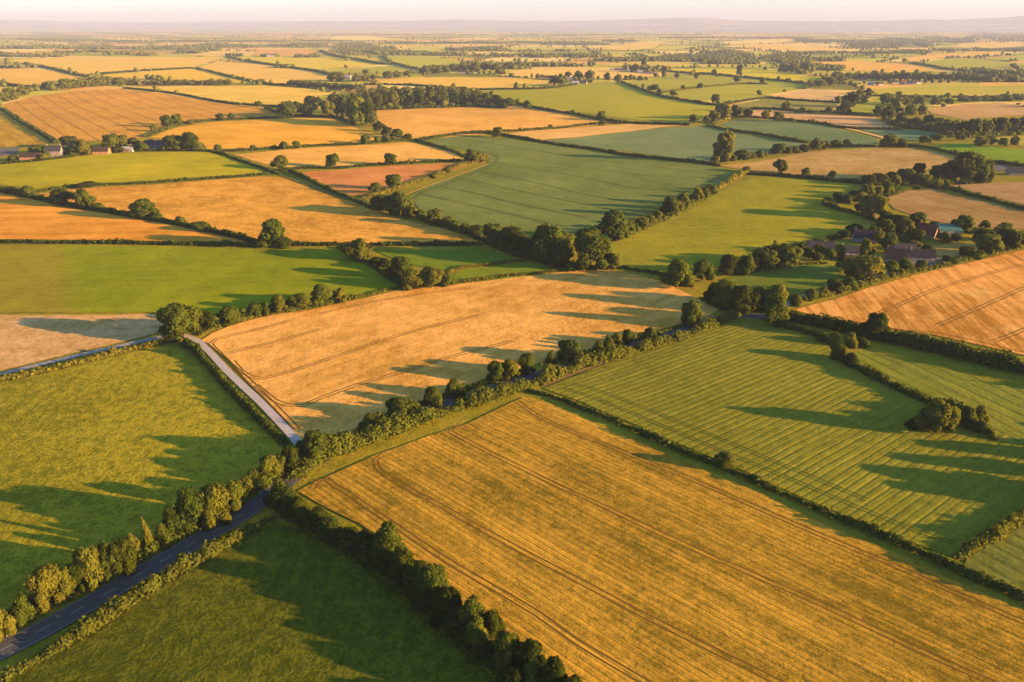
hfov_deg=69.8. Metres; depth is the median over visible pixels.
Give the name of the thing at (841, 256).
bush
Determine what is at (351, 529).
bush
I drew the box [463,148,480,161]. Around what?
broadleaf tree
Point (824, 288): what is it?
bush
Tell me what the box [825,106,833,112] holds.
bush
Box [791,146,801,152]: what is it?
bush
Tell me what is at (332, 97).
broadleaf tree
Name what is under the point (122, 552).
broadleaf tree
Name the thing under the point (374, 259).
bush
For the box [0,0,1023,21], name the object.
sky
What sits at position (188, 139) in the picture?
broadleaf tree
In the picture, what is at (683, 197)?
broadleaf tree
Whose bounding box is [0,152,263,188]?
pasture
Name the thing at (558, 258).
broadleaf tree
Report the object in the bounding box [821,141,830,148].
broadleaf tree
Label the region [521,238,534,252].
broadleaf tree
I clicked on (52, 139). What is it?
hedge
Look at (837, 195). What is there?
broadleaf tree
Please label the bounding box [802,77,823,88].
hedge
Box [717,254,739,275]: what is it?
broadleaf tree
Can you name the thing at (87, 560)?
broadleaf tree
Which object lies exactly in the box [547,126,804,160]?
crop field
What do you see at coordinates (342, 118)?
hedge
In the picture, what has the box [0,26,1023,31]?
hills
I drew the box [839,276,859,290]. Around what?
bush
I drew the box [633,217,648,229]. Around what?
broadleaf tree
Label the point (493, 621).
broadleaf tree
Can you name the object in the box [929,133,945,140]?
broadleaf tree
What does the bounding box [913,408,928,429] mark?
broadleaf tree
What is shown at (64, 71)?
hedge
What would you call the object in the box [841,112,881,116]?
hedge
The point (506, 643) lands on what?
broadleaf tree
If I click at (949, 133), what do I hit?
broadleaf tree
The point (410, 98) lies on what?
broadleaf tree
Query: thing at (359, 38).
stubble field
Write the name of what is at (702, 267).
broadleaf tree
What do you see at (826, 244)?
outbuilding
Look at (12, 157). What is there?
bush
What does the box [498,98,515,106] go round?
broadleaf tree
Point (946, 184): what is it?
broadleaf tree
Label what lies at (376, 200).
broadleaf tree
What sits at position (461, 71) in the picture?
barn
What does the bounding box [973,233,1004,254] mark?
broadleaf tree
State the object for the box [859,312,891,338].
broadleaf tree
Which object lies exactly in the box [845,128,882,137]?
track
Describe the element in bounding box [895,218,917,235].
broadleaf tree
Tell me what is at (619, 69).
house
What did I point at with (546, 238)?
broadleaf tree
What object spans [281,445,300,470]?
broadleaf tree
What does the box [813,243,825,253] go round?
broadleaf tree
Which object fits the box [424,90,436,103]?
broadleaf tree
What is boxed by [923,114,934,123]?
broadleaf tree
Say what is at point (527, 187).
crop field
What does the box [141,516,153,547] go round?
conifer tree
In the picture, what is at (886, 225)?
broadleaf tree
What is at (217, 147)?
bush
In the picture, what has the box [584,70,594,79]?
broadleaf tree
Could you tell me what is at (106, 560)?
broadleaf tree
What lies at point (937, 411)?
broadleaf tree
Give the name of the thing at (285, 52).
stubble field
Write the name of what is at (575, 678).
broadleaf tree
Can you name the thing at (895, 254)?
house
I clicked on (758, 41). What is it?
stubble field
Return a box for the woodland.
[0,31,1023,146]
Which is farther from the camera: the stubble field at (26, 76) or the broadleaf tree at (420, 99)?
the stubble field at (26, 76)
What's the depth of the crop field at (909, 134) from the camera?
953.88 m
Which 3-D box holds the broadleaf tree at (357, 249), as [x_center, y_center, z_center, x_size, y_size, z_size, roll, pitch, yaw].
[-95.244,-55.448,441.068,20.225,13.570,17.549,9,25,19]
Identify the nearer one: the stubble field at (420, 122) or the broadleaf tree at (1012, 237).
the broadleaf tree at (1012, 237)
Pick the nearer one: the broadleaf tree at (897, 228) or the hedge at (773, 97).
the broadleaf tree at (897, 228)
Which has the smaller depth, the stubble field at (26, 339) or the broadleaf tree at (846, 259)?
the stubble field at (26, 339)
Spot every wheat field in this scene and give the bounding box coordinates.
[0,111,48,146]
[3,89,278,140]
[105,69,247,82]
[133,86,332,104]
[150,118,390,148]
[202,270,718,439]
[239,57,373,68]
[298,397,1023,681]
[606,61,733,66]
[793,250,1023,354]
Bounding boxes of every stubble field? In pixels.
[0,69,79,84]
[0,192,246,241]
[0,314,165,370]
[10,57,223,73]
[40,176,477,242]
[200,61,327,82]
[234,142,459,166]
[253,49,321,55]
[302,163,467,195]
[318,36,405,39]
[368,77,548,87]
[376,107,609,138]
[509,67,653,77]
[511,124,677,139]
[584,41,663,49]
[722,39,792,43]
[722,148,952,178]
[724,44,855,51]
[742,112,892,127]
[772,88,844,100]
[813,60,943,71]
[887,189,1023,228]
[895,51,1001,61]
[927,103,1023,119]
[949,43,1023,47]
[952,182,1023,203]
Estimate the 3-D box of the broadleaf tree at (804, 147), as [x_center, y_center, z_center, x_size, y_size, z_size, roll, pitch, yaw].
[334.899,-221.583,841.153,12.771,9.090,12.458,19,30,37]
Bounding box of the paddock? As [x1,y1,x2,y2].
[934,242,977,256]
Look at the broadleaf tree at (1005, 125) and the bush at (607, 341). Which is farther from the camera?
the broadleaf tree at (1005, 125)
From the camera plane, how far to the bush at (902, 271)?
412.01 m
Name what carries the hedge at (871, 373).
on the ground at (698, 290)
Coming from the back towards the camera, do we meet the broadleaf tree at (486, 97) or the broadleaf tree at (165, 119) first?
the broadleaf tree at (486, 97)
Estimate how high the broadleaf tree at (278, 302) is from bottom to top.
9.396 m
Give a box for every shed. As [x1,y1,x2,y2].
[121,146,133,151]
[935,223,963,236]
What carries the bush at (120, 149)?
on the pasture at (126, 167)
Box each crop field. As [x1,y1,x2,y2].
[408,136,732,232]
[544,318,1023,557]
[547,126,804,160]
[721,119,877,144]
[736,100,836,109]
[847,351,1023,447]
[863,130,940,139]
[965,525,1023,590]
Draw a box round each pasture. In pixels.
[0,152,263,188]
[0,244,401,313]
[0,346,282,609]
[5,522,496,681]
[327,56,382,63]
[329,66,405,72]
[375,249,519,271]
[389,56,459,67]
[409,46,448,51]
[452,263,553,282]
[482,82,714,122]
[611,176,869,273]
[627,73,804,101]
[652,46,697,49]
[721,264,846,295]
[852,98,1023,112]
[874,85,1023,95]
[921,58,1023,68]
[931,143,1023,162]
[982,55,1023,60]
[996,136,1023,145]
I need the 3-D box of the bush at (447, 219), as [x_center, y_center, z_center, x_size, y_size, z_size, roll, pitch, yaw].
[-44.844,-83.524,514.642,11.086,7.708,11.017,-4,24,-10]
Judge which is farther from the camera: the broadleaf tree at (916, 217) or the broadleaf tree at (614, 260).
the broadleaf tree at (916, 217)
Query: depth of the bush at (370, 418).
254.34 m
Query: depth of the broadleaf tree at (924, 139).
861.86 m
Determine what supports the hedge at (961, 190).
on the ground at (698, 290)
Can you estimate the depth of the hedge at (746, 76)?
2020.62 m
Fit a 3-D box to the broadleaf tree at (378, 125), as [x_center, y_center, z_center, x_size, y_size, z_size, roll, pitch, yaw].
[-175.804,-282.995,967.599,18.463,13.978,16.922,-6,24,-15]
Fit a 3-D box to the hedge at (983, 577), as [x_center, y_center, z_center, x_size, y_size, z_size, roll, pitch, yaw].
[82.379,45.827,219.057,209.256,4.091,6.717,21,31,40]
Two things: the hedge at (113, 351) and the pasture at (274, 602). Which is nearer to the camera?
the pasture at (274, 602)
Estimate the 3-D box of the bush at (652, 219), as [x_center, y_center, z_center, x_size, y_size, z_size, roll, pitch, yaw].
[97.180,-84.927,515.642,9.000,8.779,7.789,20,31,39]
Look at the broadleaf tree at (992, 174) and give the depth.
656.22 m
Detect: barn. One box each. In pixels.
[18,152,41,159]
[91,146,110,153]
[458,70,473,73]
[538,75,553,78]
[891,243,917,249]
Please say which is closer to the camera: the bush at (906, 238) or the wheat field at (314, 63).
the bush at (906, 238)
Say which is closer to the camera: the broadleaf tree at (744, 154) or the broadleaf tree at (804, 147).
the broadleaf tree at (744, 154)
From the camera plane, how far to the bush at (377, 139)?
883.44 m
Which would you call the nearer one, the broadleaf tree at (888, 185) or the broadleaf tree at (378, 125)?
the broadleaf tree at (888, 185)
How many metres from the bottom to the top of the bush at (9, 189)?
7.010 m
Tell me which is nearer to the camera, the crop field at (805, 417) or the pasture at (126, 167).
the crop field at (805, 417)
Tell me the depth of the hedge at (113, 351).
306.87 m
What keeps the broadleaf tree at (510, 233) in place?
on the ground at (698, 290)
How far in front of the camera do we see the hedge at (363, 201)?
625.39 m
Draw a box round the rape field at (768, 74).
[671,68,820,81]
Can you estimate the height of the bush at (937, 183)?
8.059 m
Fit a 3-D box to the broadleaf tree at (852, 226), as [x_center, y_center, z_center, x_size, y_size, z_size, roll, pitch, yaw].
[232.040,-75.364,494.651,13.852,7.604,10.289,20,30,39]
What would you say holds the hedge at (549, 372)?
on the ground at (698, 290)
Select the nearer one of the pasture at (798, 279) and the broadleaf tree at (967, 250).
the pasture at (798, 279)
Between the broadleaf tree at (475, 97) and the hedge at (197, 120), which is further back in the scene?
the broadleaf tree at (475, 97)
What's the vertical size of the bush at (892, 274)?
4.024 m
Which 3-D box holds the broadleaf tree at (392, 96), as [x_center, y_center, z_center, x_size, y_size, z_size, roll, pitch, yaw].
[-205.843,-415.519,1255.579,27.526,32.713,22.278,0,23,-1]
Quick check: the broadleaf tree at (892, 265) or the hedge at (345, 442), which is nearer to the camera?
the hedge at (345, 442)
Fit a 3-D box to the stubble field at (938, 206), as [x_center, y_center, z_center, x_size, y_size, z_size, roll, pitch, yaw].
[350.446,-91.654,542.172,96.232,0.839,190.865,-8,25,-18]
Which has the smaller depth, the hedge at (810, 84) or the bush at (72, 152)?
the bush at (72, 152)
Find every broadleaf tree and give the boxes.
[0,609,16,642]
[23,563,65,614]
[48,188,72,204]
[58,135,76,147]
[58,566,76,600]
[66,563,87,593]
[69,188,96,204]
[71,545,104,591]
[72,138,91,154]
[97,540,115,581]
[101,133,118,148]
[108,537,137,576]
[115,134,127,145]
[125,533,142,553]
[127,137,138,144]
[128,198,159,218]
[133,140,146,150]
[155,302,203,342]
[159,114,173,125]
[161,505,185,533]
[162,134,180,149]
[171,114,183,123]
[171,138,184,148]
[174,485,204,535]
[179,132,198,151]
[195,482,231,530]
[197,309,215,330]
[215,113,223,119]
[215,305,240,326]
[223,479,248,511]
[239,475,259,496]
[247,302,262,315]
[247,468,263,479]
[254,101,262,106]
[256,453,284,477]
[259,218,285,247]
[269,155,288,168]
[269,294,287,312]
[275,453,286,470]
[276,100,296,115]
[279,141,290,149]
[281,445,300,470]
[287,292,311,307]
[287,495,309,517]
[292,101,301,112]
[292,141,300,148]
[294,429,330,464]
[300,103,312,115]
[304,95,314,103]
[310,283,334,306]
[320,100,335,114]
[325,153,338,165]
[327,94,339,102]
[332,287,347,302]
[333,94,346,117]
[339,238,372,260]
[344,93,364,119]
[347,109,366,126]
[354,528,374,548]
[355,101,374,124]
[360,92,373,108]
[360,134,370,143]
[368,182,380,191]
[369,90,381,105]
[370,194,385,210]
[370,540,393,568]
[372,121,384,131]
[372,520,407,558]
[377,90,388,105]
[377,257,391,268]
[380,195,390,211]
[381,126,391,134]
[381,134,389,141]
[383,191,413,215]
[384,153,396,164]
[384,397,418,418]
[385,173,401,188]
[386,90,398,104]
[386,256,413,278]
[388,128,402,137]
[388,544,413,577]
[397,89,406,106]
[401,133,411,139]
[401,205,415,216]
[401,269,425,290]
[405,89,415,105]
[411,562,449,612]
[414,88,426,105]
[419,265,444,287]
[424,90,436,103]
[425,208,442,224]
[427,586,462,628]
[432,91,450,104]
[447,90,459,105]
[455,594,484,624]
[459,92,468,103]
[462,616,490,660]
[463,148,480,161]
[467,224,482,235]
[468,91,482,103]
[481,92,491,104]
[482,223,501,241]
[482,608,505,639]
[486,360,504,381]
[492,94,503,105]
[492,126,502,137]
[494,629,524,678]
[495,230,505,247]
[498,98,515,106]
[499,665,525,681]
[500,358,520,380]
[501,225,522,248]
[512,638,546,668]
[518,352,535,375]
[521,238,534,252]
[524,100,531,108]
[530,223,568,263]
[538,655,568,681]
[547,249,573,267]
[555,73,566,85]
[557,339,579,362]
[561,231,575,255]
[564,71,572,76]
[564,674,581,681]
[573,235,612,269]
[574,70,583,77]
[574,227,601,237]
[581,232,592,238]
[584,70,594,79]
[594,209,627,240]
[596,111,605,118]
[598,119,604,124]
[604,72,610,80]
[605,253,620,269]
[611,332,622,344]
[614,74,621,82]
[622,329,633,344]
[627,220,635,230]
[630,63,639,71]
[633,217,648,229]
[640,56,646,65]
[659,195,679,215]
[659,258,694,286]
[661,66,667,77]
[675,199,683,211]
[676,191,690,209]
[680,298,702,326]
[688,187,704,200]
[689,114,698,122]
[693,258,715,280]
[700,187,710,197]
[702,115,710,122]
[702,282,716,298]
[708,110,720,120]
[710,279,737,307]
[711,94,719,102]
[712,129,735,159]
[713,150,729,162]
[714,103,731,117]
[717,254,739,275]
[727,284,752,314]
[731,104,742,117]
[733,75,740,81]
[734,150,751,159]
[736,64,742,74]
[740,254,756,275]
[743,108,752,117]
[746,287,762,310]
[752,248,767,267]
[756,286,770,301]
[758,249,779,268]
[759,293,789,325]
[764,283,788,300]
[769,143,785,153]
[769,244,780,250]
[772,159,788,171]
[775,243,803,267]
[799,144,810,151]
[801,167,809,173]
[802,247,814,257]
[808,137,824,150]
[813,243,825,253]
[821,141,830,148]
[822,248,837,258]
[826,279,844,293]
[827,170,836,177]
[829,139,841,145]
[829,344,847,361]
[833,191,842,199]
[835,244,845,256]
[835,256,855,268]
[836,100,852,113]
[841,91,862,105]
[842,139,851,144]
[844,254,886,279]
[845,223,865,232]
[848,190,857,195]
[852,191,867,202]
[854,199,862,210]
[857,94,868,103]
[858,186,875,194]
[858,238,876,254]
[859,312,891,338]
[860,194,890,217]
[861,174,876,184]
[862,87,873,97]
[868,224,881,230]
[872,104,885,114]
[872,231,884,243]
[873,173,888,182]
[874,186,883,194]
[875,219,895,233]
[879,133,898,146]
[880,232,897,247]
[881,180,894,193]
[882,103,896,117]
[884,260,899,271]
[886,171,895,179]
[889,174,901,186]
[892,102,903,112]
[893,220,903,234]
[894,138,907,146]
[895,111,909,122]
[895,168,916,179]
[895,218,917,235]
[897,257,912,267]
[904,104,917,115]
[907,212,926,226]
[908,117,924,126]
[908,229,925,240]
[912,163,926,173]
[912,173,934,183]
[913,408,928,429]
[914,397,957,432]
[915,260,926,266]
[917,104,927,114]
[919,135,932,143]
[921,244,936,251]
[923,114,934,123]
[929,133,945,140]
[929,164,943,179]
[930,117,943,125]
[936,231,954,241]
[940,118,952,127]
[940,130,954,138]
[940,161,958,179]
[941,180,950,190]
[942,255,952,260]
[942,404,960,431]
[947,150,976,179]
[949,119,959,127]
[950,214,975,233]
[950,233,962,241]
[955,133,966,139]
[956,120,970,131]
[957,153,993,181]
[958,246,976,256]
[958,405,977,425]
[966,117,982,132]
[972,228,995,238]
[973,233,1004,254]
[975,404,990,421]
[978,220,990,227]
[979,118,993,132]
[985,160,995,181]
[991,117,1000,131]
[996,117,1011,131]
[997,222,1013,229]
[997,227,1023,248]
[1007,117,1020,131]
[1018,116,1023,128]
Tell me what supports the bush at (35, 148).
on the ground at (698, 290)
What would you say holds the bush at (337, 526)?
on the pasture at (274, 602)
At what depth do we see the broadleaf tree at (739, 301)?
356.46 m
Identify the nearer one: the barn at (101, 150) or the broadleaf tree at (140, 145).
the barn at (101, 150)
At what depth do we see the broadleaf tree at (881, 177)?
650.72 m
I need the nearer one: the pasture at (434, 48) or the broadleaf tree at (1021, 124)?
the broadleaf tree at (1021, 124)
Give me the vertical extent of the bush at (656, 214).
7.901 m
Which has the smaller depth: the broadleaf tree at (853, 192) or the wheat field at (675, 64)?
the broadleaf tree at (853, 192)
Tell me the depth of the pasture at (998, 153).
810.52 m
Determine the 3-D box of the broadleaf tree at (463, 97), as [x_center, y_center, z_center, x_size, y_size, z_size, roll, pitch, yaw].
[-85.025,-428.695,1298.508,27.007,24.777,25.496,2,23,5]
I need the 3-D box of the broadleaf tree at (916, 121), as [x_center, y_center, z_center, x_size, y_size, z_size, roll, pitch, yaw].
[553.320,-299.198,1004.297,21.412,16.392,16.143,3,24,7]
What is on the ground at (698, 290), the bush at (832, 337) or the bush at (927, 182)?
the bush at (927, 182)
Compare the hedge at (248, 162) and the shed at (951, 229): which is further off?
the hedge at (248, 162)
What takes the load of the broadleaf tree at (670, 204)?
on the ground at (698, 290)
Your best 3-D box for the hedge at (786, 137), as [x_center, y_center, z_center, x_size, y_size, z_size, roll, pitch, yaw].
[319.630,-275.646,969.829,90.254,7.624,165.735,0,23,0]
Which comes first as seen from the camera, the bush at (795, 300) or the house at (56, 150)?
the bush at (795, 300)
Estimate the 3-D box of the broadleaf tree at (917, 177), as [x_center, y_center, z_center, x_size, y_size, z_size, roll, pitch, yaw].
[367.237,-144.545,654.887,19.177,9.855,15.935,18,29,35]
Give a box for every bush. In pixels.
[4,186,14,192]
[6,155,18,160]
[9,591,39,626]
[19,185,35,196]
[27,145,44,152]
[38,153,48,158]
[67,150,79,155]
[73,181,96,188]
[89,202,104,206]
[111,146,118,152]
[115,146,124,152]
[148,213,162,218]
[149,124,158,130]
[154,522,174,549]
[159,146,166,151]
[175,216,186,222]
[191,221,210,230]
[213,144,221,149]
[239,307,247,316]
[254,235,268,247]
[261,301,270,315]
[268,476,285,498]
[272,236,292,248]
[309,97,322,105]
[310,505,329,533]
[319,515,341,540]
[339,526,357,539]
[357,412,380,429]
[366,256,380,263]
[374,136,380,141]
[412,559,425,571]
[414,209,424,216]
[423,386,442,406]
[430,172,437,177]
[440,216,452,225]
[440,270,455,286]
[443,167,450,172]
[444,378,466,398]
[449,220,459,226]
[459,223,471,232]
[479,152,485,161]
[511,232,527,252]
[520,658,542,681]
[544,350,558,365]
[563,262,577,271]
[592,340,603,351]
[603,335,613,347]
[643,327,657,339]
[646,214,655,223]
[652,211,662,218]
[709,185,717,193]
[710,156,719,161]
[713,450,736,469]
[729,155,736,160]
[733,262,742,274]
[755,150,764,157]
[782,147,792,153]
[788,294,802,306]
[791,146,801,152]
[805,288,817,301]
[812,252,823,260]
[815,332,827,341]
[820,285,829,296]
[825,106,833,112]
[825,332,839,343]
[837,254,852,260]
[839,229,850,237]
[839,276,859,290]
[841,194,850,203]
[842,352,859,367]
[844,332,857,348]
[856,338,870,347]
[876,210,894,220]
[883,213,908,222]
[888,271,894,277]
[898,268,905,276]
[899,235,910,241]
[903,264,914,268]
[904,418,917,429]
[907,240,922,246]
[920,180,931,186]
[932,179,943,188]
[951,258,958,263]
[966,418,981,432]
[974,250,985,259]
[978,420,990,433]
[986,429,996,438]
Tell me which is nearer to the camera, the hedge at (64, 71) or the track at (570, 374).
the track at (570, 374)
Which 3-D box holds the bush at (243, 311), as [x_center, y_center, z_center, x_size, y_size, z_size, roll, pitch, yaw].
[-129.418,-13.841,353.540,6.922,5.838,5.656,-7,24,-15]
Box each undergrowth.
[373,101,506,110]
[416,213,597,269]
[610,197,707,241]
[698,295,762,312]
[864,177,989,185]
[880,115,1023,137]
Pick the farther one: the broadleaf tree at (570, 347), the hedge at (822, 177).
the hedge at (822, 177)
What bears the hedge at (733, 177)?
on the ground at (698, 290)
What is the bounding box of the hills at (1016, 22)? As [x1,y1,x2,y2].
[0,16,1023,30]
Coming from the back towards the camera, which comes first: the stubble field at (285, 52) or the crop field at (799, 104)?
the stubble field at (285, 52)
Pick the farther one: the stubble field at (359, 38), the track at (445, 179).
the stubble field at (359, 38)
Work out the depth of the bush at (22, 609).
172.30 m
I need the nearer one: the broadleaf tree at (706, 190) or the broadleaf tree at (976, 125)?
the broadleaf tree at (706, 190)
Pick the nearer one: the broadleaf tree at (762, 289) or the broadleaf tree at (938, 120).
the broadleaf tree at (762, 289)
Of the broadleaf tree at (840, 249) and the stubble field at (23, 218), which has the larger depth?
the stubble field at (23, 218)
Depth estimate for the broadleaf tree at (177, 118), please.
1000.38 m
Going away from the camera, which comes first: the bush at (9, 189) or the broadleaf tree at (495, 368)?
the broadleaf tree at (495, 368)
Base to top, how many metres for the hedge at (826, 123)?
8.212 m
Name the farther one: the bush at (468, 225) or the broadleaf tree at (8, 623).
the bush at (468, 225)
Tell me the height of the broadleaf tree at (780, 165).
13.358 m
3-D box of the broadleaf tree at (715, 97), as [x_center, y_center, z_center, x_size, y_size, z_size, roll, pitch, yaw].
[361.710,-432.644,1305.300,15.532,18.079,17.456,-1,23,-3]
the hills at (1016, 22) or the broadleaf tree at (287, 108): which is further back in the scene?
the hills at (1016, 22)
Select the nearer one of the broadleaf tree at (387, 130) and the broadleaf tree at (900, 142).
the broadleaf tree at (900, 142)
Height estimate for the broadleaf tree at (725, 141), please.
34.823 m
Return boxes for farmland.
[0,30,1023,113]
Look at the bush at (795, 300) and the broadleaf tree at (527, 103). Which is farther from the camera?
the broadleaf tree at (527, 103)
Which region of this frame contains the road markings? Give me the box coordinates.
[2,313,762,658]
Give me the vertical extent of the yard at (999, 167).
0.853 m
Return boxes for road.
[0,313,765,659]
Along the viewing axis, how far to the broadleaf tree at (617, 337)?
322.12 m
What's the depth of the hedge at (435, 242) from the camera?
470.81 m
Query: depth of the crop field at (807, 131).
990.27 m
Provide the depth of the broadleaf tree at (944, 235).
477.74 m
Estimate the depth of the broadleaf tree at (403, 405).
260.23 m
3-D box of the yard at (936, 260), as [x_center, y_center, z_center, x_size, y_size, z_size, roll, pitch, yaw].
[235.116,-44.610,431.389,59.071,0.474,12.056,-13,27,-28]
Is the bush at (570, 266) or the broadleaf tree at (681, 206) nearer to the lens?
the bush at (570, 266)
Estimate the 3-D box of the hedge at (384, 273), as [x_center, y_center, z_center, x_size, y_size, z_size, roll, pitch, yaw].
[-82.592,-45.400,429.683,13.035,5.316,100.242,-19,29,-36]
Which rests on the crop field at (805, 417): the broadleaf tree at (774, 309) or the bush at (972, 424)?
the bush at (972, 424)
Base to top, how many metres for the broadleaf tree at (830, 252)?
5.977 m
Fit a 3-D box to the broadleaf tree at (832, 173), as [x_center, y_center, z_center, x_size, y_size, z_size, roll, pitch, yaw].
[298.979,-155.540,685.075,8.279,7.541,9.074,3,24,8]
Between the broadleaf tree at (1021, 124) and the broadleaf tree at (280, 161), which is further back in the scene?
the broadleaf tree at (1021, 124)
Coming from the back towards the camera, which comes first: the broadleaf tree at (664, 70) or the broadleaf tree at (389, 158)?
the broadleaf tree at (664, 70)
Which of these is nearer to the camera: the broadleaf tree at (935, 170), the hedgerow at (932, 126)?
the broadleaf tree at (935, 170)
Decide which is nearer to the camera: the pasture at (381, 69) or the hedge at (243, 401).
the hedge at (243, 401)
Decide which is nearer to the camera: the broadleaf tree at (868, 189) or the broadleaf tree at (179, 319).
the broadleaf tree at (179, 319)
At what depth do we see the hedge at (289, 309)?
360.47 m
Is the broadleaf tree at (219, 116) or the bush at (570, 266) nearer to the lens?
the bush at (570, 266)
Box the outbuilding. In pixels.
[806,240,834,251]
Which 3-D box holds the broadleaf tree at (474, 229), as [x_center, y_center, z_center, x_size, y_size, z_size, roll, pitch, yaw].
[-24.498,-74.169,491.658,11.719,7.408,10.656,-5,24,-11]
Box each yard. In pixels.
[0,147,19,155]
[612,69,653,73]
[886,258,942,272]
[994,164,1009,170]
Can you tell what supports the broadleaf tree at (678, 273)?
on the ground at (698, 290)
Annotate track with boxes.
[278,174,385,213]
[407,164,486,193]
[542,351,639,385]
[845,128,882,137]
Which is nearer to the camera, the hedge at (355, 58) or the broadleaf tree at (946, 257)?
the broadleaf tree at (946, 257)
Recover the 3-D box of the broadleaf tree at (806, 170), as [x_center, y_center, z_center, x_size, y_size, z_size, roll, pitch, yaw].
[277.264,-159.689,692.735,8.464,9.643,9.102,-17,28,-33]
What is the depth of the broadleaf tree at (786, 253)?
423.01 m
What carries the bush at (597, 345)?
on the ground at (698, 290)
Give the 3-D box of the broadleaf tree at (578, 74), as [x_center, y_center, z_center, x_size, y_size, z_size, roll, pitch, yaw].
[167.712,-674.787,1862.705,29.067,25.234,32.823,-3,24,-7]
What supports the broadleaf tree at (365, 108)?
on the ground at (698, 290)
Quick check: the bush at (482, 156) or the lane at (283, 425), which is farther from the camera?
the bush at (482, 156)
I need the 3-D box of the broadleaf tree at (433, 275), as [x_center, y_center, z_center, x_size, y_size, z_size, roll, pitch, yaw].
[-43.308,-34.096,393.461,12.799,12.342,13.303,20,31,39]
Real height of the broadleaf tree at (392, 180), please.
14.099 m
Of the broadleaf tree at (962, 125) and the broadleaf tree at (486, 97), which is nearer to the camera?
the broadleaf tree at (962, 125)
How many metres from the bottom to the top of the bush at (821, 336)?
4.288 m
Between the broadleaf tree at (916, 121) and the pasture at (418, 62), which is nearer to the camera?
the broadleaf tree at (916, 121)
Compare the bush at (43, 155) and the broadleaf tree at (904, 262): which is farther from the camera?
the bush at (43, 155)
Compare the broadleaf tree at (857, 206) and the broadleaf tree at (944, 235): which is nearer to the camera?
the broadleaf tree at (944, 235)
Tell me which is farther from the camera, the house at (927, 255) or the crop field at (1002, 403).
the house at (927, 255)
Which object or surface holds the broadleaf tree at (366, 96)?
on the ground at (698, 290)
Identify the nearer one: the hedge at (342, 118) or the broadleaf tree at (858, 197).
the broadleaf tree at (858, 197)
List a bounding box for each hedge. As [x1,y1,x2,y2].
[0,148,206,163]
[0,171,271,191]
[0,188,255,243]
[0,238,254,246]
[0,338,172,380]
[0,517,275,681]
[1,467,286,615]
[2,107,58,143]
[5,81,32,86]
[24,62,86,76]
[100,67,192,73]
[123,87,279,107]
[143,115,293,136]
[178,337,290,446]
[195,67,292,85]
[197,293,364,335]
[206,149,279,174]
[218,137,404,151]
[225,56,329,75]
[263,482,522,680]
[264,106,349,121]
[278,157,461,170]
[285,377,535,480]
[287,169,384,210]
[289,239,482,246]
[319,49,393,64]
[336,245,402,284]
[336,369,523,436]
[361,159,484,197]
[362,267,563,296]
[364,82,466,88]
[382,54,418,69]
[412,138,464,156]
[418,120,627,139]
[425,131,720,166]
[449,258,526,272]
[463,82,588,89]
[476,90,689,124]
[526,388,1023,601]
[531,308,741,386]
[574,322,687,357]
[604,265,661,275]
[620,80,733,105]
[651,82,767,93]
[667,70,809,83]
[705,124,809,142]
[711,115,734,124]
[716,169,750,191]
[719,143,875,162]
[726,261,828,275]
[734,96,839,102]
[738,115,901,129]
[743,106,875,116]
[748,171,862,183]
[754,230,851,250]
[770,323,827,336]
[787,309,1023,373]
[801,245,1023,300]
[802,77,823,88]
[821,183,877,221]
[835,355,999,439]
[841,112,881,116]
[872,93,1023,97]
[878,143,1023,166]
[884,183,1023,209]
[909,61,957,70]
[951,507,1023,559]
[965,228,996,233]
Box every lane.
[0,334,192,374]
[180,334,300,444]
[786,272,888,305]
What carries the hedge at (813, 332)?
on the ground at (698, 290)
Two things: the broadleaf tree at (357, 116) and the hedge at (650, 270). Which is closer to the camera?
the hedge at (650, 270)
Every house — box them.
[44,144,64,156]
[143,139,152,148]
[151,140,164,148]
[614,68,625,70]
[842,243,859,255]
[852,227,877,243]
[883,245,907,261]
[908,246,936,262]
[918,220,938,238]
[1005,167,1023,175]
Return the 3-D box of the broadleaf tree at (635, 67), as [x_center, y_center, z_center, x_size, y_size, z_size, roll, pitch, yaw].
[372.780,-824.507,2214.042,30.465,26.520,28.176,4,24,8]
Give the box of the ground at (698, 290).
[0,30,1023,681]
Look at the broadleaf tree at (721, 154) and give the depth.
769.62 m
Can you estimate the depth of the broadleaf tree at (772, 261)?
418.45 m
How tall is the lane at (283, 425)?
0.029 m
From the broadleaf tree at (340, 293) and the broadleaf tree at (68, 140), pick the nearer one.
the broadleaf tree at (340, 293)
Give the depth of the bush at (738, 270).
412.56 m
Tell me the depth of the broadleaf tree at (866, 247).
438.63 m
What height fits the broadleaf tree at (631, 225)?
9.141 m
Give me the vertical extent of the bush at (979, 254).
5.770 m
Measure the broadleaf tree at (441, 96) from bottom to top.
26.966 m
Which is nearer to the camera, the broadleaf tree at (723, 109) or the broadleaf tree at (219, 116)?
the broadleaf tree at (219, 116)

